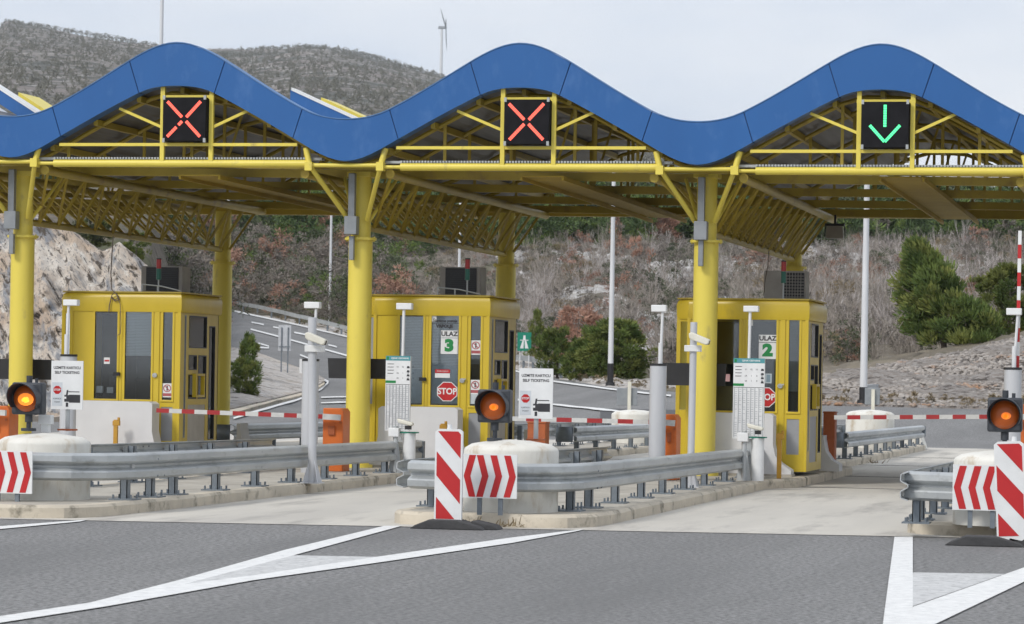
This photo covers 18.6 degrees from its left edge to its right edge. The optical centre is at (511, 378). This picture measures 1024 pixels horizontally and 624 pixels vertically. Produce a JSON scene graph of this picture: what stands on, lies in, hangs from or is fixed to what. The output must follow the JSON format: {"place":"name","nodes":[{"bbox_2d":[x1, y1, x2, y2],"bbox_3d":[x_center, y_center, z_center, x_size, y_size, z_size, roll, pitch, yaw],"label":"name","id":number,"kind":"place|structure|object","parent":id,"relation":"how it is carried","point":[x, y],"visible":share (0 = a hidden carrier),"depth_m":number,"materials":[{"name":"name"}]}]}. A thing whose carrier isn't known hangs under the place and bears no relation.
{"place":"outdoors","nodes":[
{"label":"outdoors","id":0,"kind":"place"},
{"bbox_2d":[0,406,18,438],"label":"lane barrier","id":1,"kind":"object","parent":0,"point":[8,423],"visible":0.54,"depth_m":50.56,"materials":[{"name":"orange paint"}]},
{"bbox_2d":[0,214,146,416],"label":"rock face","id":2,"kind":"object","parent":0,"point":[64,260],"visible":0.38,"depth_m":110.19},
{"bbox_2d":[230,347,324,408],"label":"gravel island","id":3,"kind":"structure","parent":0,"point":[278,382],"depth_m":136.57,"materials":[{"name":"gravel"}]},
{"bbox_2d":[230,356,262,395],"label":"pine shrub","id":4,"kind":"object","parent":3,"relation":"on","point":[244,373],"visible":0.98,"depth_m":121.81,"materials":[{"name":"green plant"}]},
{"bbox_2d":[235,331,263,377],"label":"pine shrub","id":5,"kind":"object","parent":3,"relation":"on","point":[248,343],"visible":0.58,"depth_m":135.84,"materials":[{"name":"green plant"}]},
{"bbox_2d":[278,325,290,372],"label":"road sign","id":6,"kind":"object","parent":3,"relation":"on","point":[284,337],"visible":1,"depth_m":146.48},
{"bbox_2d":[276,440,322,445],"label":"island paving","id":7,"kind":"structure","parent":0,"point":[291,443],"depth_m":68.92,"materials":[{"name":"concrete"}]},
{"bbox_2d":[0,359,53,379],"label":"message board","id":8,"kind":"object","parent":7,"relation":"on","point":[41,369],"visible":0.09,"depth_m":53.35,"materials":[{"name":"black metal"}]},
{"bbox_2d":[59,299,79,435],"bbox_3d":[-7.027,0.076,49.469,0.275,2.649,0.272,1,0,12],"label":"mast","id":9,"kind":"object","parent":7,"relation":"on","point":[66,356],"visible":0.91,"depth_m":49.40,"materials":[{"name":"white metal"}]},
{"bbox_2d":[76,400,160,443],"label":"guard wall","id":10,"kind":"structure","parent":7,"relation":"on","point":[139,421],"depth_m":53.04,"materials":[{"name":"concrete"}]},
{"bbox_2d":[61,291,222,441],"bbox_3d":[-6.499,-0.066,54.610,2.279,2.850,2.189,1,0,12],"label":"toll booth","id":11,"kind":"object","parent":7,"relation":"on","point":[161,349],"visible":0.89,"depth_m":53.74,"materials":[{"name":"yellow paint"}]},
{"bbox_2d":[141,266,189,292],"bbox_3d":[-6.105,-1.727,55.017,0.762,0.485,0.480,1,0,12],"label":"air conditioner","id":12,"kind":"object","parent":11,"relation":"on","point":[176,277],"visible":0.77,"depth_m":54.80,"materials":[{"name":"black metal"}]},
{"bbox_2d":[189,315,206,348],"bbox_3d":[-5.479,-0.803,54.318,0.042,0.560,0.988,1,0,12],"label":"window","id":13,"kind":"structure","parent":11,"relation":"in","point":[197,324],"depth_m":54.40,"materials":[{"name":"grey glass"}]},
{"bbox_2d":[207,326,215,439],"bbox_3d":[-5.321,0.080,55.101,0.042,2.000,0.342,1,0,12],"label":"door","id":14,"kind":"structure","parent":11,"relation":"in","point":[211,379],"depth_m":55.20,"materials":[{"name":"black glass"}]},
{"bbox_2d":[217,422,322,445],"bbox_3d":[-3.036,1.191,70.782,0.460,0.556,23.314,1,0,12],"label":"guardrail","id":15,"kind":"object","parent":7,"relation":"on","point":[273,430],"visible":0.19,"depth_m":61.84,"materials":[{"name":"metal"}]},
{"bbox_2d":[0,442,643,504],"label":"island paving","id":16,"kind":"structure","parent":0,"point":[105,492],"depth_m":43.04,"materials":[{"name":"concrete"}]},
{"bbox_2d":[0,451,32,501],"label":"chevron board","id":17,"kind":"object","parent":16,"relation":"on","point":[16,473],"visible":0.98,"depth_m":35.99,"materials":[{"name":"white metal"}]},
{"bbox_2d":[0,433,90,500],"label":"concrete drum","id":18,"kind":"object","parent":16,"relation":"on","point":[48,490],"visible":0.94,"depth_m":36.55,"materials":[{"name":"concrete"}]},
{"bbox_2d":[6,376,46,430],"bbox_3d":[-5.737,0.295,36.789,0.380,0.655,0.430,1,0,12],"label":"flashing beacon","id":19,"kind":"object","parent":18,"relation":"on","point":[27,398],"visible":1,"depth_m":36.79,"materials":[{"name":"brown"}]},
{"bbox_2d":[51,361,83,430],"bbox_3d":[-5.312,0.210,37.361,0.400,0.840,0.150,1,0,12],"label":"ticketing sign","id":20,"kind":"object","parent":18,"relation":"on","point":[67,377],"visible":1,"depth_m":37.32,"materials":[{"name":"white metal"}]},
{"bbox_2d":[90,438,276,486],"bbox_3d":[-5.162,1.145,43.318,0.318,0.576,13.605,1,0,12],"label":"guardrail","id":21,"kind":"object","parent":16,"relation":"on","point":[159,446],"visible":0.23,"depth_m":44.76,"materials":[{"name":"metal"}]},
{"bbox_2d":[33,440,424,500],"bbox_3d":[-4.112,1.162,43.622,2.294,0.576,15.378,1,0,12],"label":"guardrail","id":22,"kind":"object","parent":16,"relation":"on","point":[125,469],"visible":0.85,"depth_m":39.44,"materials":[{"name":"metal"}]},
{"bbox_2d":[156,408,349,471],"bbox_3d":[-4.133,0.950,49.768,3.043,1.000,0.605,1,0,12],"label":"lane barrier","id":23,"kind":"object","parent":16,"relation":"on","point":[336,425],"visible":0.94,"depth_m":49.38,"materials":[{"name":"metal"}]},
{"bbox_2d":[301,302,320,472],"bbox_3d":[-3.141,0.138,48.613,0.272,2.657,0.272,1,0,12],"label":"white cylinder housing","id":24,"kind":"object","parent":16,"relation":"on","point":[304,414],"visible":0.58,"depth_m":48.53,"materials":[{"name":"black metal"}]},
{"bbox_2d":[328,358,385,378],"bbox_3d":[-2.585,0.573,52.180,1.032,1.807,0.090,1,0,12],"label":"message board","id":25,"kind":"object","parent":16,"relation":"on","point":[337,367],"visible":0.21,"depth_m":52.18,"materials":[{"name":"black metal"}]},
{"bbox_2d":[385,356,413,440],"bbox_3d":[-1.790,0.566,50.019,0.472,1.848,0.150,1,0,12],"label":"price board","id":26,"kind":"object","parent":16,"relation":"on","point":[398,389],"visible":0.94,"depth_m":49.96,"materials":[{"name":"white metal"}]},
{"bbox_2d":[388,419,418,472],"bbox_3d":[-1.722,1.063,49.147,0.440,0.856,0.340,1,0,12],"label":"camera","id":27,"kind":"object","parent":16,"relation":"on","point":[409,442],"visible":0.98,"depth_m":49.10,"materials":[{"name":"white metal"}]},
{"bbox_2d":[369,406,464,467],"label":"guard wall","id":28,"kind":"structure","parent":16,"relation":"on","point":[427,421],"depth_m":51.86,"materials":[{"name":"concrete"}]},
{"bbox_2d":[369,294,519,447],"bbox_3d":[-1.217,0.024,53.446,2.279,2.850,2.189,1,0,12],"label":"toll booth","id":29,"kind":"object","parent":16,"relation":"on","point":[460,350],"visible":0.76,"depth_m":52.44,"materials":[{"name":"yellow paint"}]},
{"bbox_2d":[440,267,485,294],"bbox_3d":[-0.845,-1.654,53.858,0.717,0.520,0.480,1,0,12],"label":"air conditioner","id":30,"kind":"object","parent":29,"relation":"on","point":[452,277],"visible":0.68,"depth_m":53.65,"materials":[{"name":"black metal"}]},
{"bbox_2d":[495,319,507,352],"bbox_3d":[-0.196,-0.713,53.154,0.042,0.560,0.988,1,0,12],"label":"window","id":31,"kind":"structure","parent":29,"relation":"in","point":[501,326],"depth_m":53.29,"materials":[{"name":"grey glass"}]},
{"bbox_2d":[0,42,1023,475],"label":"toll canopy","id":32,"kind":"object","parent":16,"relation":"on","point":[788,150],"visible":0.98,"depth_m":51.64,"materials":[{"name":"metal"}]},
{"bbox_2d":[0,85,51,115],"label":"roof screen","id":33,"kind":"object","parent":32,"relation":"on","point":[22,104],"visible":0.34,"depth_m":58.42,"materials":[{"name":"blue metal"}]},
{"bbox_2d":[162,95,208,142],"bbox_3d":[-5.343,-4.252,51.290,0.740,0.770,0.290,1,0,12],"label":"lane signal","id":34,"kind":"object","parent":32,"relation":"attached to","point":[185,119],"visible":1,"depth_m":51.16,"materials":[{"name":"red"}]},
{"bbox_2d":[290,87,365,117],"bbox_3d":[-3.315,-4.830,57.425,1.650,0.977,2.500,1,0,12],"label":"roof screen","id":35,"kind":"object","parent":32,"relation":"on","point":[325,107],"visible":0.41,"depth_m":57.15,"materials":[{"name":"blue metal"}]},
{"bbox_2d":[503,97,551,145],"bbox_3d":[0.261,-4.106,50.056,0.740,0.770,0.290,1,0,12],"label":"lane signal","id":36,"kind":"object","parent":32,"relation":"attached to","point":[527,122],"visible":1,"depth_m":49.93,"materials":[{"name":"red"}]},
{"bbox_2d":[861,100,910,148],"bbox_3d":[5.846,-3.961,48.825,0.740,0.770,0.290,1,0,12],"label":"lane signal","id":37,"kind":"object","parent":32,"relation":"attached to","point":[885,125],"visible":1,"depth_m":48.69,"materials":[{"name":"green"}]},
{"bbox_2d":[514,422,610,445],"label":"guardrail","id":38,"kind":"object","parent":16,"relation":"on","point":[519,431],"visible":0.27,"depth_m":71.08,"materials":[{"name":"metal"}]},
{"bbox_2d":[556,424,648,448],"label":"guardrail","id":39,"kind":"object","parent":16,"relation":"on","point":[612,433],"visible":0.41,"depth_m":66.96,"materials":[{"name":"metal"}]},
{"bbox_2d":[611,410,648,442],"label":"concrete drum","id":40,"kind":"object","parent":16,"relation":"on","point":[634,414],"visible":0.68,"depth_m":75.65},
{"bbox_2d":[617,381,636,409],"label":"sign","id":41,"kind":"object","parent":40,"relation":"on","point":[627,396],"visible":0.96,"depth_m":76.89,"materials":[{"name":"grey metal"}]},
{"bbox_2d":[0,21,668,165],"bbox_3d":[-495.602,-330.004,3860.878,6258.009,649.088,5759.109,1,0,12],"label":"hills","id":42,"kind":"structure","parent":0,"point":[61,88],"depth_m":2459.63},
{"bbox_2d":[0,18,443,75],"bbox_3d":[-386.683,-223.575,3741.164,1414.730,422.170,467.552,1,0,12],"label":"ridge scrub","id":43,"kind":"object","parent":42,"relation":"on","point":[268,47],"visible":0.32,"depth_m":3737.71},
{"bbox_2d":[0,20,679,166],"bbox_3d":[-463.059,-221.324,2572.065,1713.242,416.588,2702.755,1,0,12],"label":"hill scrub","id":44,"kind":"object","parent":42,"relation":"on","point":[386,93],"visible":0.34,"depth_m":2315.54,"materials":[{"name":"plant"}]},
{"bbox_2d":[236,310,649,389],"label":"verge","id":45,"kind":"structure","parent":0,"point":[584,379],"depth_m":158.99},
{"bbox_2d":[232,300,574,377],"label":"guardrail","id":46,"kind":"object","parent":45,"relation":"on","point":[523,358],"visible":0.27,"depth_m":239.46,"materials":[{"name":"metal"}]},
{"bbox_2d":[522,307,550,355],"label":"pine tree","id":47,"kind":"object","parent":45,"relation":"on","point":[537,315],"visible":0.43,"depth_m":179.85,"materials":[{"name":"green plant"}]},
{"bbox_2d":[527,325,580,378],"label":"pine tree","id":48,"kind":"object","parent":45,"relation":"on","point":[555,339],"visible":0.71,"depth_m":161.39,"materials":[{"name":"green plant"}]},
{"bbox_2d":[557,338,601,380],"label":"pine tree","id":49,"kind":"object","parent":45,"relation":"on","point":[568,362],"visible":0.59,"depth_m":155.57,"materials":[{"name":"green plant"}]},
{"bbox_2d":[605,160,615,385],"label":"street light","id":50,"kind":"object","parent":45,"relation":"on","point":[610,372],"visible":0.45,"depth_m":142.91,"materials":[{"name":"paint"}]},
{"bbox_2d":[573,316,663,379],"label":"pine tree","id":51,"kind":"object","parent":45,"relation":"on","point":[629,336],"visible":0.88,"depth_m":152.10,"materials":[{"name":"green plant"}]},
{"bbox_2d":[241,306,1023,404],"bbox_3d":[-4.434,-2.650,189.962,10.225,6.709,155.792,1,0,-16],"label":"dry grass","id":52,"kind":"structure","parent":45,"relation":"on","point":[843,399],"depth_m":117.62,"materials":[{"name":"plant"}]},
{"bbox_2d":[0,432,993,536],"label":"concrete apron","id":53,"kind":"object","parent":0,"point":[849,505],"depth_m":39.70,"materials":[{"name":"concrete"}]},
{"bbox_2d":[0,312,1023,623],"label":"road","id":54,"kind":"structure","parent":0,"point":[592,576],"depth_m":27.18,"materials":[{"name":"asphalt"}]},
{"bbox_2d":[230,382,324,415],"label":"kerb","id":55,"kind":"structure","parent":54,"relation":"on","point":[252,407],"depth_m":118.99,"materials":[{"name":"concrete"}]},
{"bbox_2d":[0,526,582,622],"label":"road marking","id":56,"kind":"object","parent":54,"relation":"on","point":[284,562],"visible":1,"depth_m":26.84,"materials":[{"name":"paint"}]},
{"bbox_2d":[0,441,648,517],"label":"kerb","id":57,"kind":"structure","parent":54,"relation":"on","point":[115,508],"depth_m":39.04,"materials":[{"name":"concrete"}]},
{"bbox_2d":[300,317,326,483],"bbox_3d":[-2.754,0.310,43.755,0.369,2.329,0.400,1,0,12],"label":"camera pole","id":58,"kind":"object","parent":57,"relation":"on","point":[312,473],"visible":1,"depth_m":43.77,"materials":[{"name":"white metal"}]},
{"bbox_2d":[410,424,502,530],"bbox_3d":[-0.601,1.085,34.431,0.958,1.150,0.440,1,0,12],"label":"delineator","id":59,"kind":"object","parent":54,"relation":"on","point":[448,483],"visible":1,"depth_m":34.36,"materials":[{"name":"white plastic"}]},
{"bbox_2d":[395,443,924,527],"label":"kerb","id":60,"kind":"structure","parent":54,"relation":"on","point":[596,518],"depth_m":38.89,"materials":[{"name":"concrete"}]},
{"bbox_2d":[823,411,837,459],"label":"orange pillar","id":61,"kind":"structure","parent":60,"relation":"on","point":[829,426],"depth_m":54.68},
{"bbox_2d":[908,504,996,535],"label":"kerb","id":62,"kind":"structure","parent":54,"relation":"on","point":[941,528],"depth_m":34.70,"materials":[{"name":"concrete"}]},
{"bbox_2d":[883,537,1023,623],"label":"road marking","id":63,"kind":"object","parent":54,"relation":"on","point":[908,589],"visible":1,"depth_m":25.43,"materials":[{"name":"paint"}]},
{"bbox_2d":[952,464,995,527],"bbox_3d":[5.072,1.276,33.722,0.620,0.680,0.063,1,0,12],"label":"chevron board","id":64,"kind":"object","parent":54,"relation":"on","point":[973,487],"visible":0.78,"depth_m":33.71,"materials":[{"name":"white metal"}]},
{"bbox_2d":[945,437,1023,547],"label":"delineator","id":65,"kind":"object","parent":54,"relation":"on","point":[1009,472],"visible":1,"depth_m":32.63,"materials":[{"name":"white plastic"}]},
{"bbox_2d":[0,0,1023,187],"label":"sky","id":66,"kind":"structure","parent":0,"point":[690,60],"materials":[{"name":"white"}]},
{"bbox_2d":[33,162,1015,421],"bbox_3d":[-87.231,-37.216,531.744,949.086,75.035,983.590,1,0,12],"label":"hillside","id":67,"kind":"structure","parent":0,"point":[155,254],"depth_m":266.77,"materials":[{"name":"stone"}]},
{"bbox_2d":[71,216,120,246],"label":"pine tree","id":68,"kind":"object","parent":67,"relation":"on","point":[96,240],"visible":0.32,"depth_m":118.64,"materials":[{"name":"green plant"}]},
{"bbox_2d":[164,190,431,332],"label":"undergrowth","id":69,"kind":"object","parent":67,"relation":"on","point":[299,281],"visible":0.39,"depth_m":265.64,"materials":[{"name":"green plant"}]},
{"bbox_2d":[36,161,1023,260],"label":"woodland","id":70,"kind":"object","parent":67,"relation":"on","point":[554,225],"visible":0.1,"depth_m":325.12,"materials":[{"name":"green plant"}]},
{"bbox_2d":[552,302,602,360],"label":"russet tree","id":71,"kind":"object","parent":67,"relation":"on","point":[590,318],"visible":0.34,"depth_m":169.91,"materials":[{"name":"brown plant"}]},
{"bbox_2d":[179,219,1023,377],"bbox_3d":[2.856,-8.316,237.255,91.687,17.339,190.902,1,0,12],"label":"bare scrub","id":72,"kind":"object","parent":67,"relation":"on","point":[542,282],"visible":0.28,"depth_m":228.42,"materials":[{"name":"plant"}]},
{"bbox_2d":[624,235,655,288],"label":"russet tree","id":73,"kind":"object","parent":67,"relation":"on","point":[645,250],"visible":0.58,"depth_m":250.31,"materials":[{"name":"brown plant"}]},
{"bbox_2d":[637,217,681,245],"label":"russet tree","id":74,"kind":"object","parent":67,"relation":"on","point":[664,223],"visible":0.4,"depth_m":326.99,"materials":[{"name":"brown plant"}]},
{"bbox_2d":[491,240,1022,387],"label":"limestone rubble","id":75,"kind":"object","parent":67,"relation":"on","point":[599,289],"visible":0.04,"depth_m":265.88,"materials":[{"name":"stone"}]},
{"bbox_2d":[988,219,1023,249],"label":"evergreen bush","id":76,"kind":"object","parent":67,"relation":"on","point":[1014,230],"visible":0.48,"depth_m":323.66,"materials":[{"name":"green plant"}]},
{"bbox_2d":[411,444,907,513],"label":"island paving","id":77,"kind":"structure","parent":0,"point":[600,495],"depth_m":42.28,"materials":[{"name":"concrete"}]},
{"bbox_2d":[463,454,517,514],"bbox_3d":[-0.243,1.186,34.832,0.620,0.680,0.063,1,0,12],"label":"chevron board","id":78,"kind":"object","parent":77,"relation":"on","point":[489,475],"visible":0.96,"depth_m":34.80,"materials":[{"name":"white metal"}]},
{"bbox_2d":[396,446,611,506],"bbox_3d":[0.203,1.236,41.880,0.318,0.576,13.105,1,0,12],"label":"guardrail","id":79,"kind":"object","parent":77,"relation":"on","point":[586,455],"visible":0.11,"depth_m":44.99,"materials":[{"name":"metal"}]},
{"bbox_2d":[463,439,558,512],"bbox_3d":[-0.011,1.115,35.786,1.090,0.830,1.090,1,0,12],"label":"concrete drum","id":80,"kind":"object","parent":77,"relation":"on","point":[529,452],"visible":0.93,"depth_m":35.34,"materials":[{"name":"concrete"}]},
{"bbox_2d":[474,382,512,440],"bbox_3d":[-0.220,0.381,35.574,0.380,0.670,0.430,1,0,12],"label":"flashing beacon","id":81,"kind":"object","parent":80,"relation":"on","point":[494,406],"visible":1,"depth_m":35.58,"materials":[{"name":"brown"}]},
{"bbox_2d":[518,368,553,440],"bbox_3d":[0.283,0.305,36.129,0.400,0.840,0.150,1,0,12],"label":"ticketing sign","id":82,"kind":"object","parent":80,"relation":"on","point":[536,394],"visible":1,"depth_m":36.09,"materials":[{"name":"white metal"}]},
{"bbox_2d":[407,449,748,511],"bbox_3d":[1.558,1.259,43.315,1.904,0.576,17.318,1,0,12],"label":"guardrail","id":83,"kind":"object","parent":77,"relation":"on","point":[570,479],"visible":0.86,"depth_m":37.55,"materials":[{"name":"metal"}]},
{"bbox_2d":[512,414,680,479],"bbox_3d":[1.288,1.037,48.164,2.560,1.010,0.605,1,0,12],"label":"lane barrier","id":84,"kind":"object","parent":77,"relation":"on","point":[673,435],"visible":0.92,"depth_m":47.81,"materials":[{"name":"metal"}]},
{"bbox_2d":[648,305,667,456],"bbox_3d":[2.217,0.222,47.433,0.268,2.671,0.268,1,0,12],"label":"white cylinder housing","id":85,"kind":"object","parent":77,"relation":"on","point":[657,408],"visible":0.93,"depth_m":47.33,"materials":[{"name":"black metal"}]},
{"bbox_2d":[679,322,709,487],"bbox_3d":[2.635,0.380,44.724,0.420,2.371,0.390,1,0,12],"label":"camera pole","id":86,"kind":"object","parent":77,"relation":"on","point":[693,348],"visible":0.92,"depth_m":44.74,"materials":[{"name":"white metal"}]},
{"bbox_2d":[663,363,726,385],"bbox_3d":[2.962,0.662,50.958,1.062,1.817,0.090,1,0,12],"label":"message board","id":87,"kind":"object","parent":77,"relation":"on","point":[677,373],"visible":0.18,"depth_m":50.95,"materials":[{"name":"black metal"}]},
{"bbox_2d":[687,412,794,476],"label":"guard wall","id":88,"kind":"structure","parent":77,"relation":"on","point":[724,440],"depth_m":50.73,"materials":[{"name":"concrete"}]},
{"bbox_2d":[732,358,764,478],"bbox_3d":[3.710,0.635,48.910,0.492,1.897,0.150,1,0,12],"label":"price board","id":89,"kind":"object","parent":77,"relation":"on","point":[749,390],"visible":0.93,"depth_m":48.85,"materials":[{"name":"white metal"}]},
{"bbox_2d":[675,298,826,472],"bbox_3d":[4.007,0.113,52.295,2.279,2.850,2.189,1,0,12],"label":"toll booth","id":90,"kind":"object","parent":77,"relation":"on","point":[787,340],"visible":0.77,"depth_m":51.27,"materials":[{"name":"yellow paint"}]},
{"bbox_2d":[679,321,686,409],"bbox_3d":[2.843,-0.212,51.580,0.216,1.460,0.152,1,0,12],"label":"window","id":91,"kind":"structure","parent":90,"relation":"in","point":[683,354],"depth_m":51.60,"materials":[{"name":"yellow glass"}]},
{"bbox_2d":[764,271,808,298],"bbox_3d":[4.629,-1.554,52.651,0.711,0.504,0.482,1,0,12],"label":"air conditioner","id":92,"kind":"object","parent":90,"relation":"on","point":[796,285],"visible":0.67,"depth_m":52.43,"materials":[{"name":"black metal"}]},
{"bbox_2d":[736,423,766,480],"bbox_3d":[3.700,1.139,48.260,0.440,0.888,0.340,1,0,12],"label":"camera","id":93,"kind":"object","parent":77,"relation":"on","point":[757,459],"visible":1,"depth_m":48.22,"materials":[{"name":"white metal"}]},
{"bbox_2d":[820,435,841,471],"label":"guard wall","id":94,"kind":"structure","parent":77,"relation":"on","point":[829,462],"depth_m":54.20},
{"bbox_2d":[846,410,893,447],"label":"concrete drum","id":95,"kind":"object","parent":77,"relation":"on","point":[860,424],"visible":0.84,"depth_m":74.42,"materials":[{"name":"concrete"}]},
{"bbox_2d":[836,425,925,458],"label":"guardrail","id":96,"kind":"object","parent":77,"relation":"on","point":[864,438],"visible":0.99,"depth_m":69.02,"materials":[{"name":"metal"}]},
{"bbox_2d":[666,331,1023,391],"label":"bank top","id":97,"kind":"structure","parent":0,"point":[891,355],"depth_m":139.88,"materials":[{"name":"soil"}]},
{"bbox_2d":[886,234,1007,348],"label":"pine tree","id":98,"kind":"object","parent":97,"relation":"on","point":[936,299],"visible":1,"depth_m":141.37,"materials":[{"name":"green plant"}]},
{"bbox_2d":[973,259,1023,334],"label":"pine tree","id":99,"kind":"object","parent":97,"relation":"on","point":[1002,293],"visible":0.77,"depth_m":149.23,"materials":[{"name":"green plant"}]},
{"bbox_2d":[822,336,1023,408],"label":"scree bank","id":100,"kind":"structure","parent":0,"point":[884,378],"depth_m":125.48,"materials":[{"name":"stone"}]},
{"bbox_2d":[857,185,869,403],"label":"street light","id":101,"kind":"object","parent":100,"relation":"on","point":[864,335],"visible":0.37,"depth_m":116.40,"materials":[{"name":"paint"}]},
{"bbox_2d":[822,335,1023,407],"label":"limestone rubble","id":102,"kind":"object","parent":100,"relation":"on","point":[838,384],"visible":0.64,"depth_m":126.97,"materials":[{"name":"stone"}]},
{"bbox_2d":[932,509,952,521],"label":"island paving","id":103,"kind":"structure","parent":0,"point":[948,517],"depth_m":36.05,"materials":[{"name":"concrete"}]},
{"bbox_2d":[901,471,952,523],"bbox_3d":[6.849,1.349,41.126,2.068,0.576,14.918,1,0,12],"label":"guardrail","id":104,"kind":"object","parent":103,"relation":"on","point":[930,486],"visible":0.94,"depth_m":34.20,"materials":[{"name":"metal"}]},
{"bbox_2d":[900,461,953,520],"bbox_3d":[5.723,1.330,40.305,0.318,0.576,12.805,1,0,12],"label":"guardrail","id":105,"kind":"object","parent":103,"relation":"on","point":[934,507],"visible":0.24,"depth_m":36.88,"materials":[{"name":"metal"}]},
{"bbox_2d":[834,404,1023,442],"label":"lane barrier","id":106,"kind":"object","parent":103,"relation":"on","point":[914,417],"visible":0.65,"depth_m":50.19,"materials":[{"name":"metal"}]},
{"bbox_2d":[953,450,996,526],"bbox_3d":[5.437,1.208,34.586,1.090,0.830,1.090,1,0,12],"label":"concrete drum","id":107,"kind":"object","parent":103,"relation":"on","point":[980,517],"visible":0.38,"depth_m":34.23,"materials":[{"name":"concrete"}]},
{"bbox_2d":[987,390,1022,441],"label":"flashing beacon","id":108,"kind":"object","parent":107,"relation":"on","point":[1005,415],"visible":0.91,"depth_m":34.34,"materials":[{"name":"brown"}]},
{"bbox_2d":[1004,308,1021,440],"bbox_3d":[7.421,0.303,46.286,0.272,2.686,0.272,1,0,12],"label":"white cylinder housing","id":109,"kind":"object","parent":103,"relation":"on","point":[1013,379],"visible":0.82,"depth_m":46.20,"materials":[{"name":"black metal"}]},
{"bbox_2d":[1016,231,1021,366],"bbox_3d":[7.527,-1.159,46.371,0.056,2.064,0.090,1,0,12],"label":"raised barrier arm","id":110,"kind":"object","parent":109,"relation":"on","point":[1019,284],"visible":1,"depth_m":46.33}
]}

